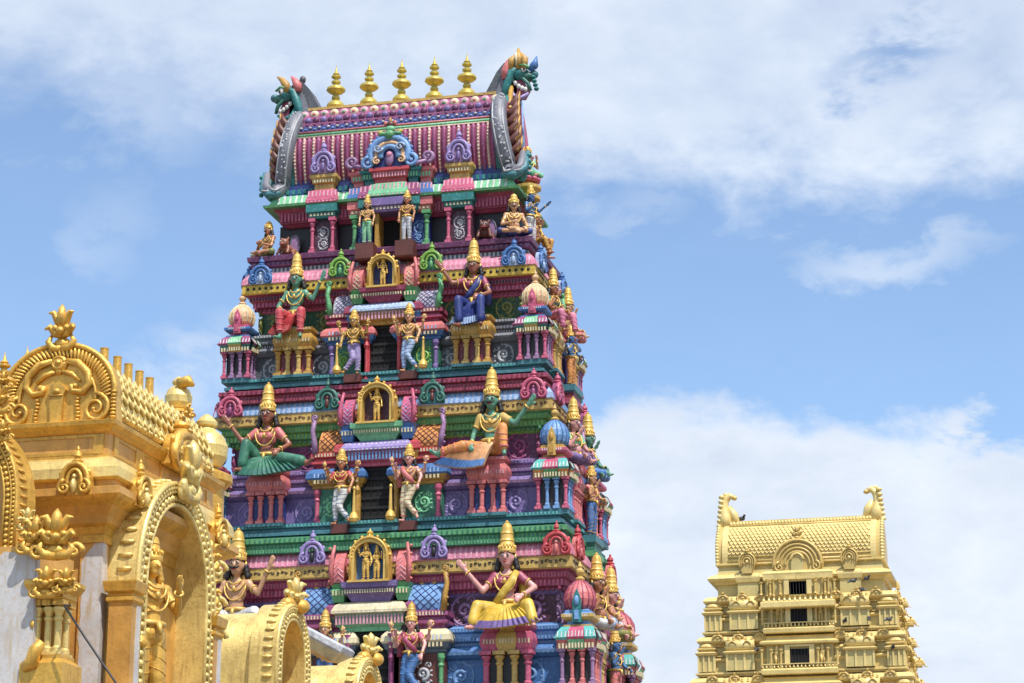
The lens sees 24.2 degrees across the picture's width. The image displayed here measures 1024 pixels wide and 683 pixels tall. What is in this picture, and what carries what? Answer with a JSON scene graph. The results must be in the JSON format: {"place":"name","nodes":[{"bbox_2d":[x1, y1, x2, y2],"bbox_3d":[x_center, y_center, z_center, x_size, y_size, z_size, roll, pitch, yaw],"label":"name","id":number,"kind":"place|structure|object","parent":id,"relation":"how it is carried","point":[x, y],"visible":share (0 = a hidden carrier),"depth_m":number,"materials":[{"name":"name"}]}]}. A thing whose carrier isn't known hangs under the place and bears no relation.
{"place":"outdoors","nodes":[
{"label":"outdoors","id":0,"kind":"place"},
{"bbox_2d":[307,626,354,662],"bbox_3d":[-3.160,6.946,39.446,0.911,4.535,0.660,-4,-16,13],"label":"light housing","id":1,"kind":"object","parent":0,"point":[326,648],"visible":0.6,"depth_m":39.70,"materials":[{"name":"metal"}]},
{"bbox_2d":[0,0,1023,682],"label":"sky","id":2,"kind":"structure","parent":0,"point":[787,235],"materials":[{"name":"blue"}]},
{"bbox_2d":[690,485,922,682],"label":"temple tower","id":3,"kind":"structure","parent":0,"point":[788,600],"depth_m":141.74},
{"bbox_2d":[739,514,745,520],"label":"pigeon","id":4,"kind":"object","parent":3,"relation":"on","point":[741,518],"visible":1,"depth_m":146.35,"materials":[{"name":"grey"}]},
{"bbox_2d":[862,575,869,580],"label":"pigeon","id":5,"kind":"object","parent":3,"relation":"on","point":[866,578],"visible":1,"depth_m":140.54,"materials":[{"name":"grey"}]},
{"bbox_2d":[883,616,892,620],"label":"pigeon","id":6,"kind":"object","parent":3,"relation":"on","point":[888,618],"visible":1,"depth_m":139.60,"materials":[{"name":"grey"}]},
{"bbox_2d":[895,590,907,614],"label":"deity statue","id":7,"kind":"object","parent":3,"relation":"on","point":[901,607],"visible":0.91,"depth_m":141.29,"materials":[{"name":"gold metal"}]},
{"bbox_2d":[895,581,910,606],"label":"deity statue","id":8,"kind":"object","parent":3,"relation":"on","point":[897,587],"visible":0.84,"depth_m":143.43,"materials":[{"name":"gold metal"}]},
{"bbox_2d":[903,630,915,654],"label":"deity statue","id":9,"kind":"object","parent":3,"relation":"on","point":[910,648],"visible":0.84,"depth_m":140.41,"materials":[{"name":"gold metal"}]},
{"bbox_2d":[900,599,919,625],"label":"deity statue","id":10,"kind":"object","parent":3,"relation":"on","point":[904,618],"visible":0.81,"depth_m":143.22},
{"bbox_2d":[904,623,919,646],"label":"deity statue","id":11,"kind":"object","parent":3,"relation":"on","point":[906,627],"visible":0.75,"depth_m":142.63,"materials":[{"name":"gold metal"}]},
{"bbox_2d":[908,639,928,666],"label":"deity statue","id":12,"kind":"object","parent":3,"relation":"on","point":[914,659],"visible":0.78,"depth_m":142.54,"materials":[{"name":"gold metal"}]},
{"bbox_2d":[913,665,924,682],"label":"deity statue","id":13,"kind":"object","parent":3,"relation":"on","point":[918,679],"visible":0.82,"depth_m":141.92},
{"label":"courtyard paving","id":14,"kind":"structure","parent":0,"visible":0},
{"bbox_2d":[0,347,85,682],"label":"golden shrine","id":15,"kind":"object","parent":14,"relation":"on","point":[40,586],"visible":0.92,"depth_m":29.08,"materials":[{"name":"gold metal"}]},
{"bbox_2d":[63,604,116,682],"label":"power cable","id":16,"kind":"object","parent":15,"relation":"hanging from","point":[89,643],"visible":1,"depth_m":28.32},
{"bbox_2d":[0,304,238,682],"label":"golden shrine","id":17,"kind":"object","parent":14,"relation":"on","point":[124,472],"visible":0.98,"depth_m":31.41,"materials":[{"name":"gold metal"}]},
{"bbox_2d":[140,536,183,682],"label":"deity statue","id":18,"kind":"object","parent":17,"relation":"in","point":[153,641],"visible":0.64,"depth_m":31.08,"materials":[{"name":"gold metal"}]},
{"bbox_2d":[165,376,192,407],"bbox_3d":[-4.965,0.779,35.597,0.415,0.527,0.415,-4,-16,13],"label":"roof jar","id":19,"kind":"object","parent":17,"relation":"on","point":[176,396],"visible":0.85,"depth_m":35.42,"materials":[{"name":"gold metal"}]},
{"bbox_2d":[196,414,227,468],"bbox_3d":[-4.560,1.499,35.612,0.670,0.850,0.670,-4,-16,13],"label":"roof jar","id":20,"kind":"object","parent":17,"relation":"on","point":[208,423],"visible":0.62,"depth_m":35.44,"materials":[{"name":"gold metal"}]},
{"bbox_2d":[218,577,310,682],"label":"golden vault","id":21,"kind":"object","parent":14,"relation":"on","point":[267,644],"visible":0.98,"depth_m":36.94,"materials":[{"name":"gold metal"}]},
{"bbox_2d":[311,632,383,682],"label":"golden vault","id":22,"kind":"object","parent":14,"relation":"on","point":[364,663],"visible":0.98,"depth_m":40.94,"materials":[{"name":"gold metal"}]},
{"bbox_2d":[213,48,644,682],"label":"temple tower","id":23,"kind":"structure","parent":14,"relation":"on","point":[455,166],"depth_m":74.15,"materials":[{"name":"multicoloured paint"}]},
{"bbox_2d":[216,528,274,613],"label":"deity statue","id":24,"kind":"object","parent":23,"relation":"on","point":[235,589],"visible":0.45,"depth_m":72.56,"materials":[{"name":"multicoloured paint"}]},
{"bbox_2d":[250,221,275,256],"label":"deity statue","id":25,"kind":"object","parent":23,"relation":"on","point":[267,242],"visible":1,"depth_m":77.20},
{"bbox_2d":[222,382,313,476],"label":"deity statue","id":26,"kind":"object","parent":23,"relation":"on","point":[266,459],"visible":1,"depth_m":73.83,"materials":[{"name":"green paint"}]},
{"bbox_2d":[276,237,296,254],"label":"lion mask statue","id":27,"kind":"object","parent":23,"relation":"on","point":[285,247],"visible":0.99,"depth_m":76.95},
{"bbox_2d":[290,235,300,252],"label":"halo slab","id":28,"kind":"structure","parent":23,"relation":"on","point":[295,242],"depth_m":77.29,"materials":[{"name":"purple paint"}]},
{"bbox_2d":[268,252,325,339],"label":"deity statue","id":29,"kind":"object","parent":23,"relation":"on","point":[294,315],"visible":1,"depth_m":75.52,"materials":[{"name":"paint"}]},
{"bbox_2d":[316,609,346,665],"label":"deity statue","id":30,"kind":"object","parent":23,"relation":"on","point":[325,626],"visible":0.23,"depth_m":71.41,"materials":[{"name":"gold metal"}]},
{"bbox_2d":[322,448,360,524],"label":"deity statue","id":31,"kind":"object","parent":23,"relation":"on","point":[341,488],"visible":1,"depth_m":73.00,"materials":[{"name":"multicoloured paint"}]},
{"bbox_2d":[332,309,370,374],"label":"deity statue","id":32,"kind":"object","parent":23,"relation":"on","point":[353,346],"visible":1,"depth_m":74.62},
{"bbox_2d":[358,543,371,579],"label":"deity statue","id":33,"kind":"object","parent":23,"relation":"in","point":[366,554],"visible":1,"depth_m":71.84,"materials":[{"name":"gold metal"}]},
{"bbox_2d":[358,194,374,242],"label":"deity statue","id":34,"kind":"object","parent":23,"relation":"on","point":[367,222],"visible":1,"depth_m":76.14,"materials":[{"name":"paint"}]},
{"bbox_2d":[369,388,382,420],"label":"deity statue","id":35,"kind":"object","parent":23,"relation":"in","point":[377,403],"visible":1,"depth_m":73.61,"materials":[{"name":"gold metal"}]},
{"bbox_2d":[369,544,382,578],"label":"deity statue","id":36,"kind":"object","parent":23,"relation":"in","point":[376,565],"visible":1,"depth_m":71.75,"materials":[{"name":"gold metal"}]},
{"bbox_2d":[377,259,387,284],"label":"deity statue","id":37,"kind":"object","parent":23,"relation":"in","point":[382,266],"visible":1,"depth_m":75.19,"materials":[{"name":"gold metal"}]},
{"bbox_2d":[375,211,407,246],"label":"doorway","id":38,"kind":"structure","parent":23,"relation":"in","point":[386,232],"depth_m":76.77,"materials":[{"name":"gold metal"}]},
{"bbox_2d":[397,190,415,239],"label":"deity statue","id":39,"kind":"object","parent":23,"relation":"on","point":[407,217],"visible":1,"depth_m":75.84,"materials":[{"name":"paint"}]},
{"bbox_2d":[385,443,428,521],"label":"deity statue","id":40,"kind":"object","parent":23,"relation":"on","point":[408,486],"visible":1,"depth_m":72.50,"materials":[{"name":"multicoloured paint"}]},
{"bbox_2d":[391,302,427,370],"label":"deity statue","id":41,"kind":"object","parent":23,"relation":"on","point":[409,341],"visible":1,"depth_m":74.22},
{"bbox_2d":[388,602,433,682],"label":"deity statue","id":42,"kind":"object","parent":23,"relation":"on","point":[410,656],"visible":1,"depth_m":70.66,"materials":[{"name":"multicoloured paint"}]},
{"bbox_2d":[435,238,492,326],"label":"deity statue","id":43,"kind":"object","parent":23,"relation":"on","point":[471,305],"visible":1,"depth_m":74.21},
{"bbox_2d":[428,367,535,468],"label":"deity statue","id":44,"kind":"object","parent":23,"relation":"on","point":[471,453],"visible":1,"depth_m":72.19,"materials":[{"name":"multicoloured paint"}]},
{"bbox_2d":[476,219,494,239],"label":"lion mask statue","id":45,"kind":"object","parent":23,"relation":"on","point":[484,231],"visible":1,"depth_m":75.31,"materials":[{"name":"brown paint"}]},
{"bbox_2d":[489,219,496,237],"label":"halo slab","id":46,"kind":"structure","parent":23,"relation":"on","point":[493,225],"depth_m":75.77,"materials":[{"name":"purple paint"}]},
{"bbox_2d":[455,520,539,629],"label":"deity statue","id":47,"kind":"object","parent":23,"relation":"on","point":[506,608],"visible":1,"depth_m":70.32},
{"bbox_2d":[497,193,532,236],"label":"deity statue","id":48,"kind":"object","parent":23,"relation":"on","point":[513,228],"visible":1,"depth_m":75.13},
{"bbox_2d":[515,175,540,203],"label":"lotus seat","id":49,"kind":"object","parent":23,"relation":"on","point":[534,181],"visible":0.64,"depth_m":77.01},
{"bbox_2d":[525,146,543,177],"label":"deity statue","id":50,"kind":"object","parent":49,"relation":"on","point":[533,163],"visible":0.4,"depth_m":77.24,"materials":[{"name":"green paint"}]},
{"bbox_2d":[524,184,550,239],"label":"deity statue","id":51,"kind":"object","parent":23,"relation":"on","point":[531,207],"visible":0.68,"depth_m":76.41,"materials":[{"name":"blue paint"}]},
{"bbox_2d":[534,211,555,258],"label":"deity statue","id":52,"kind":"object","parent":23,"relation":"on","point":[544,241],"visible":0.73,"depth_m":77.08,"materials":[{"name":"gold paint"}]},
{"bbox_2d":[547,267,583,336],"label":"deity statue","id":53,"kind":"object","parent":23,"relation":"on","point":[562,315],"visible":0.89,"depth_m":75.04,"materials":[{"name":"pink paint"}]},
{"bbox_2d":[565,325,583,383],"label":"deity statue","id":54,"kind":"object","parent":23,"relation":"on","point":[571,357],"visible":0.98,"depth_m":75.73,"materials":[{"name":"orange paint"}]},
{"bbox_2d":[564,286,589,343],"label":"deity statue","id":55,"kind":"object","parent":23,"relation":"on","point":[569,303],"visible":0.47,"depth_m":77.51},
{"bbox_2d":[566,396,596,465],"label":"deity statue","id":56,"kind":"object","parent":23,"relation":"on","point":[576,442],"visible":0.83,"depth_m":73.82,"materials":[{"name":"pink paint"}]},
{"bbox_2d":[585,466,606,538],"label":"deity statue","id":57,"kind":"object","parent":23,"relation":"on","point":[591,501],"visible":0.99,"depth_m":74.29,"materials":[{"name":"blue paint"}]},
{"bbox_2d":[583,412,613,481],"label":"deity statue","id":58,"kind":"object","parent":23,"relation":"on","point":[603,474],"visible":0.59,"depth_m":76.15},
{"bbox_2d":[589,553,623,630],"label":"deity statue","id":59,"kind":"object","parent":23,"relation":"on","point":[596,580],"visible":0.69,"depth_m":72.34,"materials":[{"name":"multicoloured paint"}]},
{"bbox_2d":[608,631,632,682],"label":"deity statue","id":60,"kind":"object","parent":23,"relation":"on","point":[617,661],"visible":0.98,"depth_m":72.78,"materials":[{"name":"blue paint"}]},
{"bbox_2d":[604,566,638,642],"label":"deity statue","id":61,"kind":"object","parent":23,"relation":"on","point":[628,635],"visible":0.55,"depth_m":74.60,"materials":[{"name":"gold metal"}]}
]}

